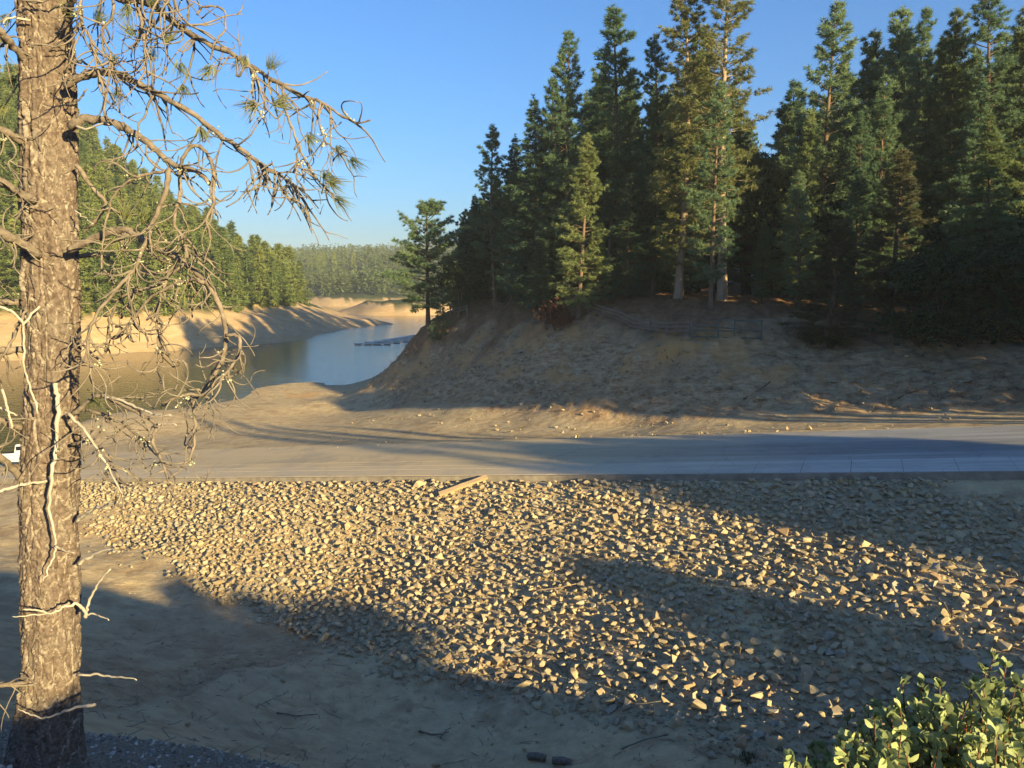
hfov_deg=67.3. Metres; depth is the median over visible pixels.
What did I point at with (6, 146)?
hillside tree
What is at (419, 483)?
stone
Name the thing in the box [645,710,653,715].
stone
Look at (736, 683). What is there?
stone
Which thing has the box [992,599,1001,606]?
stone
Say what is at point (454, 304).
pine tree
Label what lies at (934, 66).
pine tree
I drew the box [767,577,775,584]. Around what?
stone
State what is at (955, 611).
stone
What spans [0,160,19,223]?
hillside tree
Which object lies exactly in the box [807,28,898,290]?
pine tree
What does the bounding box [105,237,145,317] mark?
hillside tree
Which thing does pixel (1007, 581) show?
stone
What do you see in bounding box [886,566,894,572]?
stone
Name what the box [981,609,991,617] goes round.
stone
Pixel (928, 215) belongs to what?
young tree
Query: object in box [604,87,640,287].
conifer tree
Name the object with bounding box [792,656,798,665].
stone
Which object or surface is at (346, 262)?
skyline tree
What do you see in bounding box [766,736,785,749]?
stone
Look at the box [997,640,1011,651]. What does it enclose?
stone
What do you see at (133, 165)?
hillside tree
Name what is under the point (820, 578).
stone
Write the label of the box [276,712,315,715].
stick
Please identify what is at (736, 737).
stone
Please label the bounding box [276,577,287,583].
stone
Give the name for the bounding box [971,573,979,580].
stone
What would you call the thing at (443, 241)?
pine tree
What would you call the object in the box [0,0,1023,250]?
sky
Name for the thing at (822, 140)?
conifer tree
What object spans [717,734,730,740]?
stone
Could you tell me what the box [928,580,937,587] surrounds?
stone
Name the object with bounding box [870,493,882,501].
stone
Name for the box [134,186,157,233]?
hillside tree
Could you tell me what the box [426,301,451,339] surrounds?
young fir tree
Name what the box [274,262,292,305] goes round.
hillside tree
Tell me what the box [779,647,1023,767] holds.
manzanita bush
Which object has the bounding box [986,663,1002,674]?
stone
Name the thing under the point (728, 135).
conifer tree
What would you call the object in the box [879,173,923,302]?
young tree
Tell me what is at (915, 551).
stone
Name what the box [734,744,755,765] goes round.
grass tuft
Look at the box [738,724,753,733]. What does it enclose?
stone
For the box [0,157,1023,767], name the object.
ground
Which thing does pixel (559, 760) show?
log
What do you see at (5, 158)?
hillside tree
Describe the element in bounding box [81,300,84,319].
hillside tree
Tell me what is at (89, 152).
hillside tree
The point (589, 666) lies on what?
stone
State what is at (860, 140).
conifer tree
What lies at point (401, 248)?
skyline tree
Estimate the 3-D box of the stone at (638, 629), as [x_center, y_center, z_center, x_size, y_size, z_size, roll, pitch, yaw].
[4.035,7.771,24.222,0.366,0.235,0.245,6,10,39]
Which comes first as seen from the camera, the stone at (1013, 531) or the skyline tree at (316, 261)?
the stone at (1013, 531)
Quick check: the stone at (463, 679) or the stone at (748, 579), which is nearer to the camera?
the stone at (463, 679)
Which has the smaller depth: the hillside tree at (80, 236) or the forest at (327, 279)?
the hillside tree at (80, 236)
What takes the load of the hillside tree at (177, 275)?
on the ground
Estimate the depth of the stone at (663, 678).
21.42 m
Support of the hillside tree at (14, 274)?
on the ground
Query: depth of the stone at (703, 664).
21.55 m
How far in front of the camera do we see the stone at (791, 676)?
19.97 m
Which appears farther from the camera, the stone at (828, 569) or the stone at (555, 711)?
the stone at (828, 569)
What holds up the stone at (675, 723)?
on the ground
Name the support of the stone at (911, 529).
on the ground
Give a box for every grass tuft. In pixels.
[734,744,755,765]
[835,478,860,484]
[896,486,917,493]
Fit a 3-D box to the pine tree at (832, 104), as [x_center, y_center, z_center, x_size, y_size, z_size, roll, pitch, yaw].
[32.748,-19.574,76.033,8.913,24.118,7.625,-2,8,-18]
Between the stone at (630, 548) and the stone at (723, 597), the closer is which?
the stone at (723, 597)
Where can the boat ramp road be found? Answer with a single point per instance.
(976, 442)
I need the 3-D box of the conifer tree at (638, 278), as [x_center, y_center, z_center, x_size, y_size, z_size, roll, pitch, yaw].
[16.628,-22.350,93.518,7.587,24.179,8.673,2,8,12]
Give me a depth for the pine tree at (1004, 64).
60.38 m
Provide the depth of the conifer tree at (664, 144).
86.30 m
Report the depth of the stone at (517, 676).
23.73 m
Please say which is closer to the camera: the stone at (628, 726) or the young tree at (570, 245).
the stone at (628, 726)
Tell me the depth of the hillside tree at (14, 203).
177.12 m
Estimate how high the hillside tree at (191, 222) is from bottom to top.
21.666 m
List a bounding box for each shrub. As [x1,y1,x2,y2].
[532,297,574,330]
[793,326,823,345]
[817,334,846,348]
[856,301,978,347]
[914,309,1009,343]
[953,304,1023,339]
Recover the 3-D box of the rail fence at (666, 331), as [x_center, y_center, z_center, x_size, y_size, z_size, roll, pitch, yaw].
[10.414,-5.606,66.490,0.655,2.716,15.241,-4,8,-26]
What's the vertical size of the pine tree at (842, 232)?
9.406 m
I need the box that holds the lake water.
[0,306,434,463]
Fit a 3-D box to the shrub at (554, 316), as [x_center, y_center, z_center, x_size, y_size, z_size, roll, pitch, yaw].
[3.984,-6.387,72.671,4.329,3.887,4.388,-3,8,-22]
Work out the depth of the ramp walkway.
35.28 m
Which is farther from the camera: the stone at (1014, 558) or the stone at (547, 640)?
the stone at (547, 640)
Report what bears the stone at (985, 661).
on the ground
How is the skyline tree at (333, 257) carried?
on the ground
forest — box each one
[1,77,302,315]
[245,242,457,296]
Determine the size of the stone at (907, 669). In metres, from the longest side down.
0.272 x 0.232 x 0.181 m
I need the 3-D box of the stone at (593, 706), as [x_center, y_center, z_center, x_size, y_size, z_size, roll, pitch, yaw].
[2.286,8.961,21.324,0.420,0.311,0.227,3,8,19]
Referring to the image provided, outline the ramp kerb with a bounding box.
[0,471,1023,483]
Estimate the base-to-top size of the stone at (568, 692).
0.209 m
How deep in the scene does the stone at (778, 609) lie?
22.90 m
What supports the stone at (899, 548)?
on the ground
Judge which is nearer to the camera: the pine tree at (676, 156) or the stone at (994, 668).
the stone at (994, 668)
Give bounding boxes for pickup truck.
[1,444,20,462]
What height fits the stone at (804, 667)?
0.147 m
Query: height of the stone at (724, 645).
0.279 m
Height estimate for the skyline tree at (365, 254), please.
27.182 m
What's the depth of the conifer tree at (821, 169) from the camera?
82.69 m
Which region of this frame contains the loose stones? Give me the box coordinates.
[79,532,719,767]
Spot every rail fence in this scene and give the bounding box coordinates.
[450,305,467,316]
[588,301,691,334]
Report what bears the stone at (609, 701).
on the ground
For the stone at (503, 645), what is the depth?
25.37 m
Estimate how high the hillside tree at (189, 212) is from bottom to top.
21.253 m
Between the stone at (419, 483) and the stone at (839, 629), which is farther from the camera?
the stone at (419, 483)
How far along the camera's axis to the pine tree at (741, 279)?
77.85 m
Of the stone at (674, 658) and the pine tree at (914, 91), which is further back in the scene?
the pine tree at (914, 91)
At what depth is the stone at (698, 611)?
24.01 m
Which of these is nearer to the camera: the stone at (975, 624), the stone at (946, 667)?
the stone at (946, 667)
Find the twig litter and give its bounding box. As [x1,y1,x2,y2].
[80,482,732,767]
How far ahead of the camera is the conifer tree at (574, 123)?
122.36 m
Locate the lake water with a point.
(340, 357)
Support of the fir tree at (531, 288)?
on the ground
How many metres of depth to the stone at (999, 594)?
20.97 m
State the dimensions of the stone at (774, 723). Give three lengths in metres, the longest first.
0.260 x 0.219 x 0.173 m
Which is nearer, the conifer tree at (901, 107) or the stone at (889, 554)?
the stone at (889, 554)
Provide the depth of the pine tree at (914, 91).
75.18 m
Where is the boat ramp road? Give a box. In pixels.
[0,425,1023,471]
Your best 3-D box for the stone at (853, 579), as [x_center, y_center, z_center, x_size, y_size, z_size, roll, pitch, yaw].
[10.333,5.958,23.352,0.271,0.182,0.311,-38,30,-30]
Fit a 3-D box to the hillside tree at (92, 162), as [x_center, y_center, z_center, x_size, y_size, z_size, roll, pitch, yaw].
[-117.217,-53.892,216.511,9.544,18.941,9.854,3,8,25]
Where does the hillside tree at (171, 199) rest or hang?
on the ground
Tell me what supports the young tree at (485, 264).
on the ground
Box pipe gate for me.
[691,318,762,339]
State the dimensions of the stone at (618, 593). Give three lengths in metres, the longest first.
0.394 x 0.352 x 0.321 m
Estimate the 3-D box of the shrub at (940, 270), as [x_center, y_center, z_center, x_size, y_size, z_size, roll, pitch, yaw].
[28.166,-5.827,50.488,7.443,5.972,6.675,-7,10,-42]
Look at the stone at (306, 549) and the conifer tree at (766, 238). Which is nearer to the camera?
the stone at (306, 549)
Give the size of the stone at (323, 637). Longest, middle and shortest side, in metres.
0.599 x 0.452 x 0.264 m
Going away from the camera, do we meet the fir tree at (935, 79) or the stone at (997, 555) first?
the stone at (997, 555)
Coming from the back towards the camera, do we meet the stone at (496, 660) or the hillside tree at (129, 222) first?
the hillside tree at (129, 222)
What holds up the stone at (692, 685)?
on the ground
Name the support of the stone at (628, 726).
on the ground
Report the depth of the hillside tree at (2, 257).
168.42 m
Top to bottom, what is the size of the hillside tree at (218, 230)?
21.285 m
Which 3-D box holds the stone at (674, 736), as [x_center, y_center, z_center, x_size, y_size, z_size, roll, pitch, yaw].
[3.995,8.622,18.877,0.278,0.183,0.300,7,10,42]
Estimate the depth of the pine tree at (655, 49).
72.74 m
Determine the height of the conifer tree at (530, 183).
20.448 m
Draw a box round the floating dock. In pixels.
[354,335,412,344]
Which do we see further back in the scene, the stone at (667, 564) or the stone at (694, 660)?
the stone at (667, 564)
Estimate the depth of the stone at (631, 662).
22.81 m
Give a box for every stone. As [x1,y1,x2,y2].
[212,578,225,584]
[228,577,234,583]
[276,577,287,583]
[286,567,296,575]
[303,546,309,553]
[317,632,329,643]
[344,522,349,530]
[356,505,363,512]
[413,480,425,486]
[429,667,435,676]
[430,658,437,665]
[435,552,443,559]
[457,645,466,652]
[459,675,466,684]
[481,614,487,622]
[490,656,503,665]
[495,669,505,677]
[500,642,504,653]
[500,683,507,690]
[506,647,516,653]
[512,674,522,679]
[514,680,536,691]
[524,691,534,698]
[531,701,541,709]
[538,661,545,666]
[542,690,553,702]
[543,667,553,675]
[544,637,550,644]
[547,674,556,682]
[551,684,559,692]
[551,706,559,715]
[565,689,574,695]
[569,667,579,678]
[571,663,580,667]
[573,690,581,697]
[579,650,587,658]
[583,662,595,671]
[587,702,600,711]
[592,668,603,676]
[596,688,604,697]
[603,651,612,655]
[604,696,617,704]
[605,679,611,686]
[605,704,616,713]
[611,513,618,520]
[614,588,623,597]
[615,637,626,641]
[618,670,628,679]
[622,697,632,711]
[622,721,635,730]
[626,545,636,552]
[626,641,637,648]
[627,657,637,666]
[628,618,637,622]
[628,693,637,700]
[630,671,639,678]
[633,662,642,671]
[634,627,643,632]
[636,720,646,726]
[640,675,648,682]
[645,650,653,654]
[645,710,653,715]
[647,683,656,693]
[649,669,658,678]
[651,634,660,639]
[652,611,659,619]
[659,675,668,682]
[661,664,673,669]
[661,693,669,704]
[662,652,669,658]
[663,561,674,566]
[663,709,672,715]
[664,635,676,641]
[665,575,676,586]
[666,680,675,688]
[668,718,683,727]
[668,731,680,741]
[671,711,681,720]
[672,654,676,663]
[677,599,686,604]
[680,613,692,621]
[682,649,691,655]
[683,682,696,690]
[687,632,695,639]
[689,691,696,700]
[690,698,705,712]
[691,656,699,663]
[694,606,706,615]
[699,661,708,669]
[700,740,711,749]
[703,686,710,694]
[707,671,716,678]
[707,750,716,758]
[709,608,717,615]
[709,715,719,723]
[711,652,720,659]
[712,696,723,705]
[714,660,722,666]
[716,673,726,684]
[716,686,725,694]
[716,704,731,713]
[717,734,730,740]
[718,641,730,649]
[718,725,729,730]
[719,588,726,594]
[720,594,728,599]
[721,631,731,642]
[721,713,728,720]
[723,652,733,656]
[724,658,734,668]
[726,690,736,697]
[726,699,740,704]
[728,670,737,677]
[731,679,741,687]
[731,748,742,759]
[732,733,740,740]
[734,640,740,646]
[734,734,746,747]
[735,646,744,653]
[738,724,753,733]
[740,689,751,696]
[745,575,752,584]
[745,647,754,654]
[747,703,756,714]
[749,626,759,634]
[749,638,761,646]
[750,662,759,669]
[750,691,764,699]
[751,592,757,598]
[751,730,765,738]
[752,657,761,663]
[760,632,770,638]
[761,662,773,670]
[762,706,778,714]
[765,598,776,605]
[766,700,771,706]
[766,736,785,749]
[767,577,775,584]
[767,610,778,620]
[770,719,778,726]
[771,635,780,643]
[771,672,782,683]
[774,601,784,608]
[774,605,783,613]
[774,649,784,659]
[776,527,788,536]
[776,587,785,594]
[784,611,792,618]
[786,591,795,598]
[786,672,795,681]
[789,598,797,605]
[789,622,800,629]
[792,638,798,646]
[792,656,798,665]
[797,669,812,684]
[801,596,810,604]
[801,664,810,670]
[803,611,811,618]
[809,581,819,587]
[812,637,823,642]
[815,576,823,580]
[815,660,823,666]
[816,671,828,677]
[822,551,831,556]
[823,565,833,575]
[823,631,835,640]
[825,649,834,655]
[825,674,838,682]
[829,642,839,648]
[830,665,840,673]
[834,649,845,657]
[835,626,843,633]
[837,585,849,594]
[839,611,850,617]
[842,640,853,648]
[847,575,857,582]
[847,664,856,671]
[850,550,860,556]
[850,594,858,601]
[856,581,865,590]
[858,540,870,547]
[859,614,869,621]
[860,664,872,672]
[866,572,878,579]
[866,676,877,681]
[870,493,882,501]
[872,656,886,663]
[873,613,882,620]
[880,526,895,535]
[881,636,886,644]
[881,645,892,650]
[883,627,896,635]
[885,551,892,558]
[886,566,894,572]
[889,602,898,611]
[890,634,899,640]
[890,664,901,671]
[892,581,900,591]
[892,639,902,648]
[896,545,904,551]
[897,650,907,658]
[901,569,910,578]
[901,593,915,603]
[902,666,914,673]
[904,561,912,567]
[907,526,915,533]
[907,608,920,615]
[912,548,923,555]
[913,584,924,588]
[915,621,925,626]
[916,553,926,561]
[917,566,928,571]
[917,652,930,663]
[921,595,930,604]
[924,545,934,553]
[928,557,937,564]
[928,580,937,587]
[930,563,939,572]
[930,572,940,580]
[930,670,942,680]
[931,629,949,643]
[935,586,945,592]
[935,653,946,662]
[937,617,950,624]
[940,663,953,670]
[941,608,952,617]
[942,562,956,569]
[949,609,960,614]
[950,530,965,538]
[952,571,963,578]
[952,639,963,648]
[958,596,968,604]
[958,657,983,673]
[960,592,969,598]
[961,548,971,554]
[969,562,982,568]
[969,642,980,648]
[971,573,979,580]
[972,585,980,591]
[972,597,993,608]
[972,620,979,628]
[974,590,986,596]
[980,658,996,665]
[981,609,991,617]
[981,622,995,633]
[983,537,994,542]
[984,634,997,642]
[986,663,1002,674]
[986,672,997,679]
[987,583,999,590]
[987,616,996,621]
[990,590,1004,598]
[992,552,1006,559]
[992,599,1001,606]
[994,537,1004,543]
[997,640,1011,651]
[1002,578,1017,585]
[1007,522,1017,528]
[1007,617,1020,624]
[1008,528,1017,533]
[1008,554,1019,561]
[1009,668,1023,677]
[1011,548,1019,554]
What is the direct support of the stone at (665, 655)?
on the ground
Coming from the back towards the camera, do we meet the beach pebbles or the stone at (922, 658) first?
the beach pebbles
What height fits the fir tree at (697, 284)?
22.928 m
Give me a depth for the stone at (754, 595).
23.94 m
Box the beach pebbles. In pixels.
[331,334,1016,442]
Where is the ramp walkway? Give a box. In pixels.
[0,457,1023,478]
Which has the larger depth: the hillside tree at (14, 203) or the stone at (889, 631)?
the hillside tree at (14, 203)
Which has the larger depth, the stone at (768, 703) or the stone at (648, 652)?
the stone at (648, 652)
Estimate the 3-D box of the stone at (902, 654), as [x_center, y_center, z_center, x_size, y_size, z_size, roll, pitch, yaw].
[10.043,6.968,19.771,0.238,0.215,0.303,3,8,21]
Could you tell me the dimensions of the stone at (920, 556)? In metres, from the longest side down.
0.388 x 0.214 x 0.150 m
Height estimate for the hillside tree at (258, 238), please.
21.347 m
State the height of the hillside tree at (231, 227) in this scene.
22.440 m
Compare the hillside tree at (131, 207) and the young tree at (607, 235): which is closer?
the young tree at (607, 235)
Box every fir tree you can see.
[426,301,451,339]
[456,194,491,301]
[486,134,533,301]
[489,93,578,307]
[517,220,558,312]
[600,173,658,299]
[655,72,727,293]
[886,50,969,299]
[913,108,1023,343]
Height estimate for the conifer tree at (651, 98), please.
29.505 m
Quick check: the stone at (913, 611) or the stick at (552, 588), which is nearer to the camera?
the stone at (913, 611)
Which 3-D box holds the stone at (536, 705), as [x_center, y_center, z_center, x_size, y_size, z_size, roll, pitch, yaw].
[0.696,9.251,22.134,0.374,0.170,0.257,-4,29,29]
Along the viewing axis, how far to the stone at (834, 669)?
19.80 m
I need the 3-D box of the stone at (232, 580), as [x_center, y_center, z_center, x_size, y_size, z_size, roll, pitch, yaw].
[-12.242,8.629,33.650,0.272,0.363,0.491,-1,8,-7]
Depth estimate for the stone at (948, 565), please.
22.70 m
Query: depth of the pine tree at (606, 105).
84.55 m
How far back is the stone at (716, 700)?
19.92 m
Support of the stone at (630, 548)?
on the ground
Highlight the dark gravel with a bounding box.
[0,719,298,767]
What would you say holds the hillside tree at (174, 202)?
on the ground
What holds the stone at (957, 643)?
on the ground
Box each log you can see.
[527,752,546,761]
[552,756,570,764]
[743,381,770,399]
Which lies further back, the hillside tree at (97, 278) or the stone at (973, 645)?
the hillside tree at (97, 278)
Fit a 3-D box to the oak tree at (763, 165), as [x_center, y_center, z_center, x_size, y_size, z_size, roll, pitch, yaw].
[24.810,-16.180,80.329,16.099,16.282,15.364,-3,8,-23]
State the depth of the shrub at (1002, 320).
48.22 m
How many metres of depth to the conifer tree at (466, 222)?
101.03 m
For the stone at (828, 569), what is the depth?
24.04 m
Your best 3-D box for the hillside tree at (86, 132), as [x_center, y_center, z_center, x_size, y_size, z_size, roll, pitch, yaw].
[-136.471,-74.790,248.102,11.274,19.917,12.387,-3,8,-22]
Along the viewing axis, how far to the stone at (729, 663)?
21.34 m
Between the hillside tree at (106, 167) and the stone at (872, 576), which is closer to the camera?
the stone at (872, 576)
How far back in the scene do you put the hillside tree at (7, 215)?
180.25 m
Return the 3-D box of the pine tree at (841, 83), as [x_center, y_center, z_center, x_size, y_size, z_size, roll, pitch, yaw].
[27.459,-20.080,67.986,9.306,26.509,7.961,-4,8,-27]
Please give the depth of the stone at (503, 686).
23.35 m
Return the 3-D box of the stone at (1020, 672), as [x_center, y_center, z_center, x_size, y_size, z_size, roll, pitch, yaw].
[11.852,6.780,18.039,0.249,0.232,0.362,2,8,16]
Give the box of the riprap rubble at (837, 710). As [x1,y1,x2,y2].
[79,476,1023,767]
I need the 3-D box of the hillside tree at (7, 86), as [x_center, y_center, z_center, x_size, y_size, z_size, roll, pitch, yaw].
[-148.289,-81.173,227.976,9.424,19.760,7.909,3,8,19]
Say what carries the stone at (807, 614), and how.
on the ground
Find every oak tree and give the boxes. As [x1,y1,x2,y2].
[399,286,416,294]
[689,150,811,294]
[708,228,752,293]
[716,169,835,294]
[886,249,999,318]
[950,236,1023,331]
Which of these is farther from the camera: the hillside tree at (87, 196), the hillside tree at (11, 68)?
the hillside tree at (11, 68)
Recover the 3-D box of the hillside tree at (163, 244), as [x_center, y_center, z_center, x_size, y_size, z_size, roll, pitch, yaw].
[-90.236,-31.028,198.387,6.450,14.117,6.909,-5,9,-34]
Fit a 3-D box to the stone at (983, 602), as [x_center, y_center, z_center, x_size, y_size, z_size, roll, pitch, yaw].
[12.735,5.878,20.714,0.514,0.325,0.401,-31,-2,37]
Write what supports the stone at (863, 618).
on the ground
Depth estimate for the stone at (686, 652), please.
22.47 m
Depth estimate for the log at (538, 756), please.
19.44 m
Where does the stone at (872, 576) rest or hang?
on the ground
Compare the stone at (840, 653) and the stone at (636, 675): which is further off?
the stone at (636, 675)
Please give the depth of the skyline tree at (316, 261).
615.44 m
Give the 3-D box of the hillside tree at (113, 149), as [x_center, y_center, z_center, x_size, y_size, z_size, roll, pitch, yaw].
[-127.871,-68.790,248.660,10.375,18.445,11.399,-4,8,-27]
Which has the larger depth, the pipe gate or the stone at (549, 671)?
the pipe gate
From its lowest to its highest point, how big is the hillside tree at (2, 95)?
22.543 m
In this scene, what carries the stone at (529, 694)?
on the ground
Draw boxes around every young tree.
[465,255,499,292]
[505,244,553,273]
[545,236,594,287]
[580,209,661,253]
[765,189,837,298]
[784,194,908,297]
[811,235,883,295]
[859,197,948,260]
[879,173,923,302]
[968,205,1023,297]
[1004,209,1023,242]
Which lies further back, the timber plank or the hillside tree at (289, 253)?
the hillside tree at (289, 253)
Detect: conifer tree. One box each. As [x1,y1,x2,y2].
[432,261,487,314]
[449,195,532,254]
[526,166,539,206]
[532,124,583,288]
[561,96,580,142]
[569,88,608,285]
[578,122,618,287]
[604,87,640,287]
[618,109,671,292]
[632,105,668,290]
[640,82,659,149]
[641,129,685,291]
[643,91,679,290]
[656,97,717,294]
[666,81,678,120]
[679,80,740,308]
[710,81,752,263]
[730,117,745,264]
[731,122,758,263]
[748,218,779,303]
[765,193,796,293]
[767,135,814,297]
[773,109,832,299]
[802,107,839,297]
[812,94,862,297]
[816,94,826,170]
[826,109,886,294]
[851,94,894,296]
[857,72,914,298]
[893,73,921,144]
[914,68,963,297]
[917,80,966,298]
[929,75,1010,302]
[987,145,1023,297]
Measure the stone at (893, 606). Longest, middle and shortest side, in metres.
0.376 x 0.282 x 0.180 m
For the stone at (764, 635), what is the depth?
22.01 m
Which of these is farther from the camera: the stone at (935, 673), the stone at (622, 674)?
the stone at (622, 674)
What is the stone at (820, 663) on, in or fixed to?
on the ground
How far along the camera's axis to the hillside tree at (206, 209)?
265.01 m
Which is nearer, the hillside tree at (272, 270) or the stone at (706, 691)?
the stone at (706, 691)
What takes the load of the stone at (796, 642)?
on the ground
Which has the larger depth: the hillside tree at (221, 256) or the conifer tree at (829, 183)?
the hillside tree at (221, 256)
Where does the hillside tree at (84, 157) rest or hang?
on the ground
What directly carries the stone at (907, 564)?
on the ground
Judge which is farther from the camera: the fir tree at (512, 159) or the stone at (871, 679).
the fir tree at (512, 159)
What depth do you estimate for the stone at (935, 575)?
22.31 m
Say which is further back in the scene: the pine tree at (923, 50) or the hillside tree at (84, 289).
the hillside tree at (84, 289)
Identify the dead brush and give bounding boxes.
[366,325,1023,413]
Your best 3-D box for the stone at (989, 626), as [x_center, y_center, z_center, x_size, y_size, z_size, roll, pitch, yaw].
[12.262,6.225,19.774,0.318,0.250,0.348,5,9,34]
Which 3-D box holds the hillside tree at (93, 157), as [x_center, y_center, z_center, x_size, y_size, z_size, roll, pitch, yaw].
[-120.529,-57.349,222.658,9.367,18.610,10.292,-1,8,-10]
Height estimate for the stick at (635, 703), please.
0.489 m
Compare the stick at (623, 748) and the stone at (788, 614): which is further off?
the stone at (788, 614)
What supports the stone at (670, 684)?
on the ground
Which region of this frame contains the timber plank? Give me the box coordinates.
[439,474,487,496]
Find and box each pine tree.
[0,0,385,767]
[374,198,465,324]
[447,211,473,308]
[459,123,509,306]
[485,170,532,301]
[524,76,577,269]
[534,29,607,295]
[548,133,614,319]
[563,61,623,287]
[569,3,659,294]
[582,216,615,304]
[598,76,654,287]
[629,32,695,294]
[645,0,742,298]
[658,23,733,292]
[662,0,773,300]
[715,128,774,295]
[750,78,828,295]
[752,104,812,294]
[772,0,872,298]
[773,170,825,305]
[778,218,880,349]
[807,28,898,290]
[817,168,884,307]
[818,64,876,194]
[834,5,954,295]
[849,147,949,317]
[858,34,929,296]
[894,6,948,299]
[910,6,1002,255]
[918,34,971,292]
[930,0,1023,297]
[962,6,1023,214]
[978,31,1022,156]
[990,46,1023,204]
[995,56,1023,292]
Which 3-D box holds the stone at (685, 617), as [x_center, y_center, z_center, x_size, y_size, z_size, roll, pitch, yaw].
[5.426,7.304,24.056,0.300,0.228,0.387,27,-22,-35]
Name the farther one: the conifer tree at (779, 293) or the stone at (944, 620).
the conifer tree at (779, 293)
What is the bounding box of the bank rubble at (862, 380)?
[359,335,1023,415]
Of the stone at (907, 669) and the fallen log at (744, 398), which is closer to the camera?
the stone at (907, 669)
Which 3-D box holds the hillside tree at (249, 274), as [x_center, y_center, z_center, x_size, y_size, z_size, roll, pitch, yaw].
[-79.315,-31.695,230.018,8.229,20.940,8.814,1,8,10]
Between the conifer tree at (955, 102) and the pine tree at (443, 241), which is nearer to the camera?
the conifer tree at (955, 102)
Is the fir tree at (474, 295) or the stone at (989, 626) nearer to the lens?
the stone at (989, 626)
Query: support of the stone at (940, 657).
on the ground
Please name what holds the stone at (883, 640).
on the ground
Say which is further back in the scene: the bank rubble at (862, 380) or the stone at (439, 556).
the bank rubble at (862, 380)
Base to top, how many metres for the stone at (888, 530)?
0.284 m
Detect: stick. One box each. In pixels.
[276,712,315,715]
[418,730,448,734]
[534,584,573,591]
[604,697,660,703]
[622,734,668,749]
[936,597,950,617]
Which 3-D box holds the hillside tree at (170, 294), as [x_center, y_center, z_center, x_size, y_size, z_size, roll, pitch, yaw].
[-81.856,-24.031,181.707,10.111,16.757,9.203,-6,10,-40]
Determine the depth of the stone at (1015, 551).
22.65 m
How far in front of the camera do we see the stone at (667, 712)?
20.08 m
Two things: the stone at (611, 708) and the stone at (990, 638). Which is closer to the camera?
the stone at (990, 638)
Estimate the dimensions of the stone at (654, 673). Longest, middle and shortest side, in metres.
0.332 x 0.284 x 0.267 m
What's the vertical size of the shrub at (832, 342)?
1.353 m
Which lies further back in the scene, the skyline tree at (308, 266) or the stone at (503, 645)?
the skyline tree at (308, 266)
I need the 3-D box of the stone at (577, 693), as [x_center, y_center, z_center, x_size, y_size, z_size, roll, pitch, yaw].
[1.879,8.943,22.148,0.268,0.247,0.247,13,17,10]
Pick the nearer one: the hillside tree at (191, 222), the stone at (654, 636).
the stone at (654, 636)
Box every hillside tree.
[0,71,13,93]
[0,76,11,146]
[0,89,16,157]
[0,124,13,158]
[0,149,17,228]
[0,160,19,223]
[0,189,12,240]
[0,211,20,307]
[0,243,12,292]
[1,62,17,95]
[1,156,19,224]
[1,218,18,285]
[2,77,16,121]
[3,107,17,156]
[3,247,21,316]
[4,113,18,176]
[6,81,18,107]
[7,179,18,228]
[13,64,18,79]
[14,146,19,175]
[77,108,90,156]
[77,163,102,228]
[78,138,88,164]
[78,163,94,208]
[78,198,83,238]
[78,232,95,294]
[79,152,88,164]
[79,190,116,275]
[79,249,95,311]
[79,252,92,302]
[80,122,104,170]
[80,227,119,310]
[81,183,114,238]
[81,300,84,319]
[85,154,100,190]
[86,146,92,156]
[87,130,104,156]
[88,159,104,191]
[88,216,122,297]
[93,171,122,225]
[95,153,112,195]
[101,188,115,223]
[102,135,113,172]
[103,162,115,201]
[104,143,129,190]
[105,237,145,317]
[109,146,129,192]
[109,209,143,273]
[111,172,128,205]
[115,188,129,209]
[115,233,141,301]
[116,157,129,181]
[118,214,144,284]
[127,159,139,188]
[127,161,139,200]
[127,167,138,202]
[127,180,149,205]
[129,203,141,248]
[131,198,156,271]
[133,217,153,276]
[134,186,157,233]
[137,167,155,205]
[137,176,161,217]
[138,219,167,290]
[145,187,163,231]
[146,251,187,315]
[151,175,168,232]
[152,211,164,236]
[152,227,163,269]
[153,236,165,276]
[159,211,177,272]
[165,206,181,261]
[166,193,173,209]
[172,199,183,224]
[172,241,200,308]
[173,237,194,292]
[175,231,205,301]
[180,215,209,272]
[182,206,193,220]
[185,231,221,304]
[190,203,211,245]
[198,211,217,245]
[198,234,222,289]
[203,206,216,240]
[203,244,216,257]
[205,253,224,303]
[210,234,241,312]
[211,219,219,237]
[212,227,236,279]
[216,252,235,303]
[222,227,231,244]
[222,246,246,303]
[226,220,245,255]
[227,256,250,310]
[233,235,250,283]
[235,252,249,302]
[238,243,262,309]
[243,234,266,297]
[250,244,278,307]
[251,234,262,272]
[253,240,283,304]
[262,255,280,306]
[271,242,296,303]
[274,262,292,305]
[283,245,309,302]
[289,259,313,306]
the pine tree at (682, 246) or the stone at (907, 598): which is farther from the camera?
the pine tree at (682, 246)
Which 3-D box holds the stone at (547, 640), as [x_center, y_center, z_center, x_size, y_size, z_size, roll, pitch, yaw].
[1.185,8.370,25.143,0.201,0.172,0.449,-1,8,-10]
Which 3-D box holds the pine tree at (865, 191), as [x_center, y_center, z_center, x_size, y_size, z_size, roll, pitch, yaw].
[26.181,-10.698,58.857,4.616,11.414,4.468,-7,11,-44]
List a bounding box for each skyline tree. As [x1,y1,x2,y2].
[307,254,314,287]
[313,255,318,285]
[315,252,323,283]
[318,250,326,272]
[331,251,337,275]
[337,251,341,268]
[342,248,349,279]
[350,249,357,283]
[361,252,367,270]
[364,246,372,273]
[396,244,405,282]
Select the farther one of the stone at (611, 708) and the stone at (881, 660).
the stone at (611, 708)
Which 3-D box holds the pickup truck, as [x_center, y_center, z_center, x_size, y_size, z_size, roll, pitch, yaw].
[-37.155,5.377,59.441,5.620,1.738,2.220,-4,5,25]

